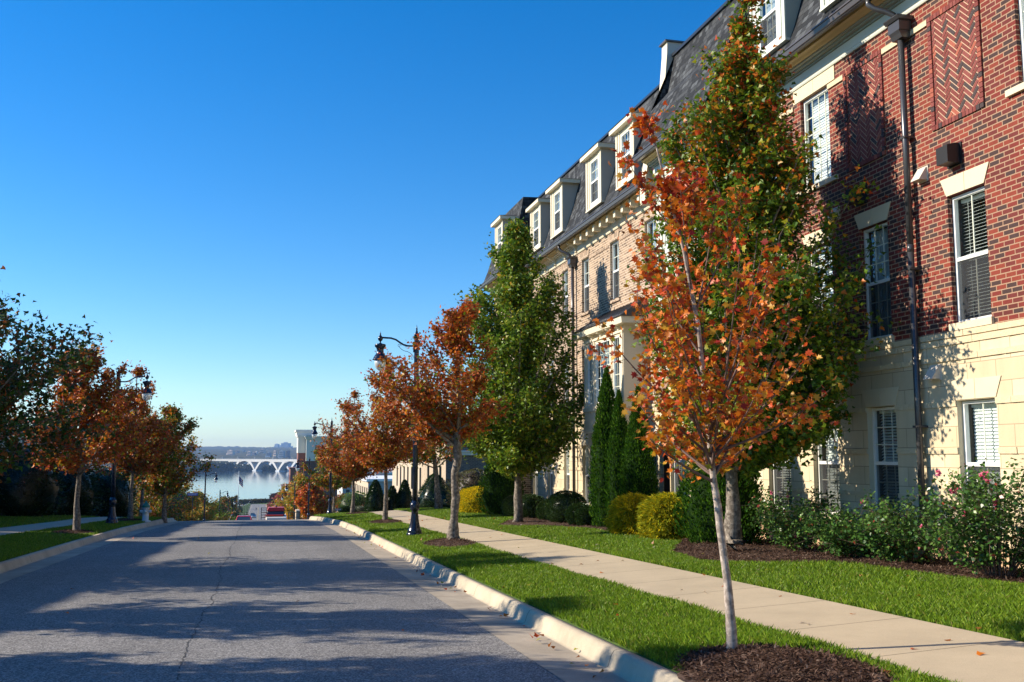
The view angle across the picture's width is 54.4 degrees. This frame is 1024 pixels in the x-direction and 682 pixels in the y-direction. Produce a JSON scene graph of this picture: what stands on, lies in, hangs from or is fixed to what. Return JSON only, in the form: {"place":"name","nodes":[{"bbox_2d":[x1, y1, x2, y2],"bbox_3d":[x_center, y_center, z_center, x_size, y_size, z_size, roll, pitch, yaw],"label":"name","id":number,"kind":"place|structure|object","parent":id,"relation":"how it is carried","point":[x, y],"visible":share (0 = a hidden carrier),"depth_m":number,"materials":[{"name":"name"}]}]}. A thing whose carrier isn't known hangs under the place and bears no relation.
{"place":"outdoors","nodes":[
{"label":"outdoors","id":0,"kind":"place"},
{"bbox_2d":[0,517,121,534],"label":"sidewalk","id":1,"kind":"structure","parent":0,"point":[21,528],"depth_m":34.96,"materials":[{"name":"concrete"}]},
{"bbox_2d":[95,470,288,501],"bbox_3d":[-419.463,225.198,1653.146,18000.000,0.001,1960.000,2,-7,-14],"label":"river","id":2,"kind":"structure","parent":0,"point":[260,484],"depth_m":1239.37,"materials":[{"name":"blue liquid"}]},
{"bbox_2d":[200,457,389,470],"bbox_3d":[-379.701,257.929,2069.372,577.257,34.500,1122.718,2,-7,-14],"label":"bridge","id":3,"kind":"structure","parent":2,"relation":"in","point":[274,462],"depth_m":2293.33,"materials":[{"name":"concrete"}]},
{"bbox_2d":[85,446,364,470],"bbox_3d":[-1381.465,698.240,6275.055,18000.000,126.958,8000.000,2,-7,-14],"label":"hills","id":4,"kind":"structure","parent":0,"point":[220,452],"depth_m":4559.30,"materials":[{"name":"plant"}]},
{"bbox_2d":[188,461,233,471],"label":"wood","id":5,"kind":"object","parent":4,"relation":"on","point":[226,466],"visible":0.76,"depth_m":2208.94,"materials":[{"name":"green plant"}]},
{"bbox_2d":[175,463,287,470],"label":"wood","id":6,"kind":"object","parent":4,"relation":"on","point":[248,467],"visible":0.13,"depth_m":2334.10,"materials":[{"name":"green plant"}]},
{"bbox_2d":[0,504,564,681],"bbox_3d":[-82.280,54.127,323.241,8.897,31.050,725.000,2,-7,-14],"label":"road","id":7,"kind":"structure","parent":0,"point":[136,605],"depth_m":12.85,"materials":[{"name":"grey asphalt"}]},
{"bbox_2d":[174,522,242,681],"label":"road crack","id":8,"kind":"object","parent":7,"relation":"on","point":[200,618],"visible":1,"depth_m":12.48,"materials":[{"name":"grey asphalt"}]},
{"bbox_2d":[261,505,286,519],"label":"truck","id":9,"kind":"object","parent":7,"relation":"on","point":[275,513],"visible":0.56,"depth_m":100.16,"materials":[{"name":"red metal"}]},
{"bbox_2d":[294,430,341,498],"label":"hotel","id":10,"kind":"structure","parent":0,"point":[305,444],"depth_m":293.03,"materials":[{"name":"white concrete"}]},
{"bbox_2d":[0,0,725,447],"label":"sky","id":11,"kind":"structure","parent":0,"point":[244,195],"materials":[{"name":"blue"}]},
{"bbox_2d":[0,502,1023,681],"bbox_3d":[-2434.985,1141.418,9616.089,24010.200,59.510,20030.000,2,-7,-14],"label":"ground","id":12,"kind":"structure","parent":0,"point":[567,621],"depth_m":13.03,"materials":[{"name":"green plant"}]},
{"bbox_2d":[0,446,73,516],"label":"dark shrub","id":13,"kind":"object","parent":12,"relation":"on","point":[32,495],"visible":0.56,"depth_m":41.97,"materials":[{"name":"green plant"}]},
{"bbox_2d":[0,265,124,483],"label":"street tree","id":14,"kind":"object","parent":12,"relation":"on","point":[13,386],"visible":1,"depth_m":20.10,"materials":[{"name":"green plant"}]},
{"bbox_2d":[49,465,104,515],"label":"dark shrub","id":15,"kind":"object","parent":12,"relation":"on","point":[87,500],"visible":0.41,"depth_m":47.16,"materials":[{"name":"green plant"}]},
{"bbox_2d":[0,514,169,561],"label":"shaded grass","id":16,"kind":"structure","parent":12,"relation":"on","point":[30,541],"depth_m":29.82,"materials":[{"name":"green plant"}]},
{"bbox_2d":[90,468,138,516],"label":"dark shrub","id":17,"kind":"object","parent":12,"relation":"on","point":[122,496],"visible":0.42,"depth_m":53.06,"materials":[{"name":"green plant"}]},
{"bbox_2d":[0,505,251,583],"bbox_3d":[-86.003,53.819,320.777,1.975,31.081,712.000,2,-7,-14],"label":"kerb","id":18,"kind":"structure","parent":12,"relation":"on","point":[13,568],"depth_m":25.02,"materials":[{"name":"concrete"}]},
{"bbox_2d":[105,371,151,523],"bbox_3d":[-14.591,3.936,37.994,1.489,6.000,0.460,2,-7,-14],"label":"street lamp","id":19,"kind":"object","parent":12,"relation":"on","point":[111,518],"visible":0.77,"depth_m":37.68,"materials":[{"name":"black metal"}]},
{"bbox_2d":[94,404,181,515],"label":"street tree","id":20,"kind":"object","parent":12,"relation":"on","point":[139,478],"visible":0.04,"depth_m":49.30,"materials":[{"name":"brown plant"}]},
{"bbox_2d":[140,501,151,521],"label":"fire hydrant","id":21,"kind":"object","parent":12,"relation":"on","point":[145,511],"visible":0.97,"depth_m":40.01,"materials":[{"name":"silver metal"}]},
{"bbox_2d":[144,486,190,520],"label":"dark shrub","id":22,"kind":"object","parent":12,"relation":"on","point":[178,499],"visible":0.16,"depth_m":84.19,"materials":[{"name":"green plant"}]},
{"bbox_2d":[133,479,204,520],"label":"shrub","id":23,"kind":"object","parent":12,"relation":"on","point":[155,504],"visible":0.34,"depth_m":77.94,"materials":[{"name":"green plant"}]},
{"bbox_2d":[125,402,218,522],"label":"street tree","id":24,"kind":"object","parent":12,"relation":"on","point":[169,478],"visible":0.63,"depth_m":43.26,"materials":[{"name":"brown plant"}]},
{"bbox_2d":[180,482,222,520],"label":"street tree","id":25,"kind":"object","parent":12,"relation":"on","point":[195,515],"visible":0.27,"depth_m":110.53,"materials":[{"name":"green plant"}]},
{"bbox_2d":[203,472,217,520],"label":"street lamp","id":26,"kind":"object","parent":12,"relation":"on","point":[215,478],"visible":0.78,"depth_m":102.32,"materials":[{"name":"black metal"}]},
{"bbox_2d":[193,489,233,520],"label":"street tree","id":27,"kind":"object","parent":12,"relation":"on","point":[210,507],"visible":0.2,"depth_m":139.57,"materials":[{"name":"green plant"}]},
{"bbox_2d":[209,500,236,519],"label":"street tree","id":28,"kind":"object","parent":12,"relation":"on","point":[217,515],"visible":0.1,"depth_m":175.33,"materials":[{"name":"green plant"}]},
{"bbox_2d":[216,500,242,519],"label":"street tree","id":29,"kind":"object","parent":12,"relation":"on","point":[224,507],"visible":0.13,"depth_m":227.09,"materials":[{"name":"green plant"}]},
{"bbox_2d":[220,496,247,514],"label":"street tree","id":30,"kind":"object","parent":12,"relation":"on","point":[225,501],"visible":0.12,"depth_m":285.40,"materials":[{"name":"green plant"}]},
{"bbox_2d":[238,498,269,503],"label":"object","id":31,"kind":"object","parent":12,"relation":"on","point":[256,500],"visible":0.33,"depth_m":691.42,"materials":[{"name":"grey"}]},
{"bbox_2d":[270,470,302,510],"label":"street tree","id":32,"kind":"object","parent":12,"relation":"on","point":[278,502],"visible":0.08,"depth_m":171.47,"materials":[{"name":"yellow plant"}]},
{"bbox_2d":[288,467,296,482],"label":"hotel","id":33,"kind":"structure","parent":12,"relation":"on","point":[292,470],"depth_m":407.04,"materials":[{"name":"concrete"}]},
{"bbox_2d":[283,472,312,518],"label":"street tree","id":34,"kind":"object","parent":12,"relation":"on","point":[290,507],"visible":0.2,"depth_m":143.94,"materials":[{"name":"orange plant"}]},
{"bbox_2d":[295,457,310,518],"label":"street lamp","id":35,"kind":"object","parent":12,"relation":"on","point":[297,467],"visible":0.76,"depth_m":88.27,"materials":[{"name":"black metal"}]},
{"bbox_2d":[290,474,337,518],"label":"street tree","id":36,"kind":"object","parent":12,"relation":"on","point":[319,503],"visible":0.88,"depth_m":113.49,"materials":[{"name":"orange plant"}]},
{"bbox_2d":[311,420,332,512],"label":"street lamp","id":37,"kind":"object","parent":12,"relation":"on","point":[314,433],"visible":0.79,"depth_m":61.50,"materials":[{"name":"black metal"}]},
{"bbox_2d":[300,436,356,512],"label":"street tree","id":38,"kind":"object","parent":12,"relation":"on","point":[322,481],"visible":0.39,"depth_m":63.97,"materials":[{"name":"orange plant"}]},
{"bbox_2d":[335,491,369,512],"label":"bush","id":39,"kind":"object","parent":12,"relation":"on","point":[360,499],"visible":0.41,"depth_m":77.75,"materials":[{"name":"green plant"}]},
{"bbox_2d":[355,475,391,496],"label":"parking garage","id":40,"kind":"structure","parent":12,"relation":"on","point":[363,486],"depth_m":151.36,"materials":[{"name":"beige paint"}]},
{"bbox_2d":[364,479,383,511],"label":"holly","id":41,"kind":"object","parent":12,"relation":"on","point":[374,500],"visible":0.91,"depth_m":59.33,"materials":[{"name":"green plant"}]},
{"bbox_2d":[388,485,398,510],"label":"holly","id":42,"kind":"object","parent":12,"relation":"on","point":[393,497],"visible":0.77,"depth_m":60.12,"materials":[{"name":"green plant"}]},
{"bbox_2d":[372,327,421,535],"bbox_3d":[-3.235,2.496,28.164,1.489,6.000,0.460,2,-7,-14],"label":"street lamp","id":43,"kind":"object","parent":12,"relation":"on","point":[414,528],"visible":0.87,"depth_m":28.11,"materials":[{"name":"black metal"}]},
{"bbox_2d":[397,479,411,508],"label":"holly","id":44,"kind":"object","parent":12,"relation":"on","point":[404,495],"visible":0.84,"depth_m":60.30,"materials":[{"name":"green plant"}]},
{"bbox_2d":[392,440,420,498],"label":"townhouse","id":45,"kind":"structure","parent":12,"relation":"on","point":[400,474],"depth_m":76.97,"materials":[{"name":"beige paint"}]},
{"bbox_2d":[399,408,466,508],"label":"lawn tree","id":46,"kind":"object","parent":12,"relation":"on","point":[433,457],"visible":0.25,"depth_m":45.40,"materials":[{"name":"orange plant"}]},
{"bbox_2d":[418,473,451,507],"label":"holly","id":47,"kind":"object","parent":12,"relation":"on","point":[426,496],"visible":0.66,"depth_m":55.48,"materials":[{"name":"green plant"}]},
{"bbox_2d":[427,539,474,547],"bbox_3d":[-1.571,4.838,23.881,1.276,0.169,3.163,2,-7,-14],"label":"mulch ring","id":48,"kind":"object","parent":12,"relation":"on","point":[447,542],"visible":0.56,"depth_m":23.30,"materials":[{"name":"brown wood"}]},
{"bbox_2d":[364,294,515,539],"bbox_3d":[-1.838,1.958,24.410,3.653,6.285,3.531,2,-7,-14],"label":"street tree","id":49,"kind":"object","parent":48,"relation":"on","point":[436,419],"visible":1,"depth_m":24.18,"materials":[{"name":"orange plant"}]},
{"bbox_2d":[421,415,493,495],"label":"townhouse","id":50,"kind":"structure","parent":12,"relation":"on","point":[445,469],"depth_m":57.78,"materials":[{"name":"beige brick"}]},
{"bbox_2d":[441,468,486,504],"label":"bush","id":51,"kind":"object","parent":12,"relation":"on","point":[467,478],"visible":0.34,"depth_m":48.03,"materials":[{"name":"green plant"}]},
{"bbox_2d":[265,504,684,681],"bbox_3d":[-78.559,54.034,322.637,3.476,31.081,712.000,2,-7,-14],"label":"kerb","id":52,"kind":"structure","parent":12,"relation":"on","point":[475,601],"depth_m":11.83,"materials":[{"name":"concrete"}]},
{"bbox_2d":[66,515,983,676],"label":"fallen leaves","id":53,"kind":"object","parent":12,"relation":"on","point":[602,670],"visible":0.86,"depth_m":12.74,"materials":[{"name":"orange plant"}]},
{"bbox_2d":[52,511,1023,681],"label":"mulch chips","id":54,"kind":"object","parent":12,"relation":"on","point":[788,654],"visible":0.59,"depth_m":8.39,"materials":[{"name":"brown wood"}]},
{"bbox_2d":[478,84,669,504],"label":"townhouse","id":55,"kind":"structure","parent":12,"relation":"on","point":[575,214],"depth_m":31.36,"materials":[{"name":"brick"}]},
{"bbox_2d":[564,271,567,319],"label":"window","id":56,"kind":"structure","parent":55,"relation":"in","point":[566,273],"depth_m":35.53,"materials":[{"name":"white glass"}]},
{"bbox_2d":[566,446,569,489],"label":"window","id":57,"kind":"structure","parent":55,"relation":"in","point":[567,460],"depth_m":34.67,"materials":[{"name":"white glass"}]},
{"bbox_2d":[584,258,588,311],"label":"window","id":58,"kind":"structure","parent":55,"relation":"in","point":[586,263],"depth_m":33.28,"materials":[{"name":"white plastic"}]},
{"bbox_2d":[585,446,588,503],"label":"window","id":59,"kind":"structure","parent":55,"relation":"in","point":[586,447],"depth_m":32.66,"materials":[{"name":"grey glass"}]},
{"bbox_2d":[588,346,592,403],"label":"window","id":60,"kind":"structure","parent":55,"relation":"in","point":[589,362],"depth_m":30.23,"materials":[{"name":"white glass"}]},
{"bbox_2d":[596,339,609,402],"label":"window","id":61,"kind":"structure","parent":55,"relation":"in","point":[599,371],"depth_m":29.48,"materials":[{"name":"white glass"}]},
{"bbox_2d":[573,316,647,432],"bbox_3d":[2.873,1.094,28.990,0.920,3.080,4.300,2,-7,-14],"label":"bay window","id":62,"kind":"structure","parent":55,"relation":"in","point":[627,385],"depth_m":27.48,"materials":[{"name":"white paint"}]},
{"bbox_2d":[612,240,618,298],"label":"window","id":63,"kind":"structure","parent":55,"relation":"in","point":[615,246],"depth_m":30.58,"materials":[{"name":"white glass"}]},
{"bbox_2d":[613,336,619,396],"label":"window","id":64,"kind":"structure","parent":55,"relation":"in","point":[616,365],"depth_m":28.06,"materials":[{"name":"white plastic"}]},
{"bbox_2d":[647,220,655,283],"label":"window","id":65,"kind":"structure","parent":55,"relation":"in","point":[651,224],"depth_m":27.91,"materials":[{"name":"white glass"}]},
{"bbox_2d":[650,445,669,492],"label":"window","id":66,"kind":"structure","parent":55,"relation":"in","point":[666,480],"depth_m":26.70,"materials":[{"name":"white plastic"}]},
{"bbox_2d":[502,514,1023,580],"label":"mulch bed","id":67,"kind":"object","parent":12,"relation":"on","point":[684,552],"visible":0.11,"depth_m":17.15,"materials":[{"name":"brown wood"}]},
{"bbox_2d":[459,485,485,512],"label":"golden cypress","id":68,"kind":"object","parent":67,"relation":"on","point":[468,502],"visible":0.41,"depth_m":39.55,"materials":[{"name":"yellow plant"}]},
{"bbox_2d":[474,463,525,514],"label":"arborvitae","id":69,"kind":"object","parent":67,"relation":"on","point":[499,487],"visible":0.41,"depth_m":37.18,"materials":[{"name":"green plant"}]},
{"bbox_2d":[501,495,513,516],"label":"boxwood","id":70,"kind":"object","parent":67,"relation":"on","point":[507,505],"visible":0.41,"depth_m":34.99,"materials":[{"name":"green plant"}]},
{"bbox_2d":[440,217,588,521],"bbox_3d":[-0.028,0.916,31.251,5.035,9.973,4.831,-3,-7,23],"label":"maple tree","id":71,"kind":"object","parent":67,"relation":"on","point":[530,436],"visible":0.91,"depth_m":30.72,"materials":[{"name":"green plant"}]},
{"bbox_2d":[513,494,544,517],"bbox_3d":[0.660,5.556,33.343,1.271,0.894,1.248,2,-7,-14],"label":"boxwood","id":72,"kind":"object","parent":67,"relation":"on","point":[530,502],"visible":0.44,"depth_m":32.98,"materials":[{"name":"green plant"}]},
{"bbox_2d":[535,498,548,519],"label":"boxwood","id":73,"kind":"object","parent":67,"relation":"on","point":[540,512],"visible":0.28,"depth_m":31.48,"materials":[{"name":"green plant"}]},
{"bbox_2d":[543,490,586,522],"bbox_3d":[1.615,4.984,29.820,1.410,1.044,1.381,2,-7,-14],"label":"boxwood","id":74,"kind":"object","parent":67,"relation":"on","point":[558,504],"visible":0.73,"depth_m":29.52,"materials":[{"name":"green plant"}]},
{"bbox_2d":[564,502,588,525],"bbox_3d":[1.918,4.931,28.247,0.896,0.715,0.916,2,-7,-14],"label":"boxwood","id":75,"kind":"object","parent":67,"relation":"on","point":[569,513],"visible":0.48,"depth_m":28.07,"materials":[{"name":"green plant"}]},
{"bbox_2d":[574,506,594,525],"bbox_3d":[2.106,4.862,27.486,0.865,0.640,0.847,2,-7,-14],"label":"boxwood","id":76,"kind":"object","parent":67,"relation":"on","point":[583,517],"visible":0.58,"depth_m":27.23,"materials":[{"name":"green plant"}]},
{"bbox_2d":[587,366,614,526],"bbox_3d":[2.626,2.873,27.073,1.227,4.446,1.257,2,-7,-14],"label":"arborvitae","id":77,"kind":"object","parent":67,"relation":"on","point":[601,428],"visible":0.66,"depth_m":26.84,"materials":[{"name":"green plant"}]},
{"bbox_2d":[604,389,627,513],"bbox_3d":[2.825,3.121,26.312,0.950,3.741,0.948,2,-7,-14],"label":"arborvitae","id":78,"kind":"object","parent":67,"relation":"on","point":[618,431],"visible":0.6,"depth_m":26.12,"materials":[{"name":"green plant"}]},
{"bbox_2d":[602,492,647,534],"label":"golden cypress","id":79,"kind":"object","parent":67,"relation":"on","point":[620,516],"visible":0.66,"depth_m":23.34,"materials":[{"name":"yellow"}]},
{"bbox_2d":[618,386,659,495],"bbox_3d":[3.235,2.962,25.163,1.072,3.738,1.108,-4,-8,31],"label":"arborvitae","id":80,"kind":"object","parent":67,"relation":"on","point":[638,471],"visible":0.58,"depth_m":24.94,"materials":[{"name":"green plant"}]},
{"bbox_2d":[636,491,688,539],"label":"golden cypress","id":81,"kind":"object","parent":67,"relation":"on","point":[655,517],"visible":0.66,"depth_m":21.66,"materials":[{"name":"yellow plant"}]},
{"bbox_2d":[672,458,770,544],"bbox_3d":[4.165,2.676,19.897,2.006,2.844,2.017,2,-7,-14],"label":"bush","id":82,"kind":"object","parent":67,"relation":"on","point":[699,515],"visible":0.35,"depth_m":19.45,"materials":[{"name":"green plant"}]},
{"bbox_2d":[626,0,901,549],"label":"maple tree","id":83,"kind":"object","parent":67,"relation":"on","point":[745,134],"visible":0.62,"depth_m":17.03,"materials":[{"name":"green plant"}]},
{"bbox_2d":[725,478,843,549],"bbox_3d":[4.941,3.144,18.016,2.178,1.328,1.932,-3,-7,27],"label":"rose bush","id":84,"kind":"object","parent":67,"relation":"on","point":[779,522],"visible":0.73,"depth_m":17.85,"materials":[{"name":"green plant"}]},
{"bbox_2d":[788,497,918,556],"bbox_3d":[5.534,3.050,16.207,1.733,1.013,1.871,2,-7,-14],"label":"rose bush","id":85,"kind":"object","parent":67,"relation":"on","point":[834,528],"visible":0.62,"depth_m":16.05,"materials":[{"name":"green plant"}]},
{"bbox_2d":[829,488,955,563],"bbox_3d":[5.791,2.792,14.872,2.007,1.150,1.827,-2,-7,13],"label":"rose bush","id":86,"kind":"object","parent":67,"relation":"on","point":[896,541],"visible":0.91,"depth_m":14.66,"materials":[{"name":"green plant"}]},
{"bbox_2d":[905,457,1023,577],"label":"rose bush","id":87,"kind":"object","parent":67,"relation":"on","point":[990,539],"visible":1,"depth_m":12.73,"materials":[{"name":"green plant"}]},
{"bbox_2d":[677,645,889,681],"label":"mulch ring","id":88,"kind":"object","parent":12,"relation":"on","point":[681,676],"visible":0.3,"depth_m":7.78,"materials":[{"name":"brown wood"}]},
{"bbox_2d":[586,106,843,649],"bbox_3d":[1.874,0.289,9.028,2.160,4.946,2.389,2,-7,-14],"label":"maple tree","id":89,"kind":"object","parent":88,"relation":"on","point":[679,200],"visible":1,"depth_m":8.92,"materials":[{"name":"orange plant"}]},
{"bbox_2d":[631,0,1023,568],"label":"townhouse","id":90,"kind":"structure","parent":12,"relation":"on","point":[916,107],"depth_m":16.30,"materials":[{"name":"brick"}]},
{"bbox_2d":[674,449,681,493],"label":"window","id":91,"kind":"structure","parent":90,"relation":"in","point":[676,477],"depth_m":25.59,"materials":[{"name":"white plastic"}]},
{"bbox_2d":[773,462,791,509],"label":"window","id":92,"kind":"structure","parent":90,"relation":"in","point":[784,475],"depth_m":20.45,"materials":[{"name":"white glass"}]},
{"bbox_2d":[803,88,830,184],"bbox_3d":[6.257,-3.924,19.449,0.600,1.820,1.000,2,-7,-14],"label":"window","id":93,"kind":"structure","parent":90,"relation":"in","point":[816,109],"depth_m":19.58,"materials":[{"name":"white glass"}]},
{"bbox_2d":[810,243,834,341],"bbox_3d":[6.262,-0.828,19.114,0.600,1.988,0.880,2,-7,-14],"label":"window","id":94,"kind":"structure","parent":90,"relation":"in","point":[829,272],"depth_m":19.25,"materials":[{"name":"glass"}]},
{"bbox_2d":[817,428,840,514],"bbox_3d":[6.266,2.295,18.775,0.600,1.910,0.860,2,-7,-14],"label":"window","id":95,"kind":"structure","parent":90,"relation":"in","point":[828,466],"depth_m":18.83,"materials":[{"name":"white glass"}]},
{"bbox_2d":[864,222,891,339],"bbox_3d":[6.692,-1.024,17.413,0.600,1.988,0.810,2,-7,-14],"label":"window","id":96,"kind":"structure","parent":90,"relation":"in","point":[878,298],"depth_m":17.48,"materials":[{"name":"grey glass"}]},
{"bbox_2d":[871,407,899,515],"bbox_3d":[6.702,2.096,17.055,0.600,1.910,0.810,2,-7,-14],"label":"window","id":97,"kind":"structure","parent":90,"relation":"in","point":[884,431],"depth_m":17.21,"materials":[{"name":"grey glass"}]},
{"bbox_2d":[952,186,991,321],"bbox_3d":[7.269,-1.288,15.135,0.600,1.988,0.820,2,-7,-14],"label":"window","id":98,"kind":"structure","parent":90,"relation":"in","point":[971,254],"depth_m":15.30,"materials":[{"name":"grey glass"}]},
{"bbox_2d":[962,399,1003,528],"bbox_3d":[7.276,1.834,14.787,0.600,1.910,0.840,2,-7,-14],"label":"window","id":99,"kind":"structure","parent":90,"relation":"in","point":[980,421],"depth_m":14.97,"materials":[{"name":"white glass"}]},
{"bbox_2d":[1018,0,1023,81],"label":"window","id":100,"kind":"structure","parent":90,"relation":"in","point":[1021,2],"depth_m":14.21,"materials":[{"name":"white plastic"}]},
{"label":"mulch ring","id":101,"kind":"structure","parent":12,"relation":"on","visible":0},
{"bbox_2d":[310,388,383,512],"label":"street tree","id":102,"kind":"object","parent":101,"relation":"on","point":[351,467],"visible":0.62,"depth_m":46.06,"materials":[{"name":"orange plant"}]},
{"bbox_2d":[370,510,1023,681],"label":"sidewalk","id":103,"kind":"structure","parent":0,"point":[893,638],"depth_m":10.61,"materials":[{"name":"concrete"}]},
{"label":"mulch ring","id":104,"kind":"structure","parent":0,"visible":0},
{"bbox_2d":[331,349,435,519],"bbox_3d":[-4.502,3.548,36.870,3.500,6.593,3.941,6,-9,-44],"label":"street tree","id":105,"kind":"object","parent":104,"relation":"on","point":[383,449],"visible":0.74,"depth_m":36.41,"materials":[{"name":"orange plant"}]},
{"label":"mulch ring","id":106,"kind":"structure","parent":0,"visible":0},
{"bbox_2d":[8,337,151,530],"bbox_3d":[-13.863,2.968,31.494,4.658,6.326,4.932,2,-7,-14],"label":"street tree","id":107,"kind":"object","parent":106,"relation":"on","point":[101,450],"visible":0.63,"depth_m":31.18,"materials":[{"name":"orange plant"}]},
{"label":"mulch ring","id":108,"kind":"structure","parent":0,"visible":0},
{"bbox_2d":[97,360,184,518],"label":"street tree","id":109,"kind":"object","parent":108,"relation":"on","point":[146,460],"visible":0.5,"depth_m":41.05,"materials":[{"name":"orange plant"}]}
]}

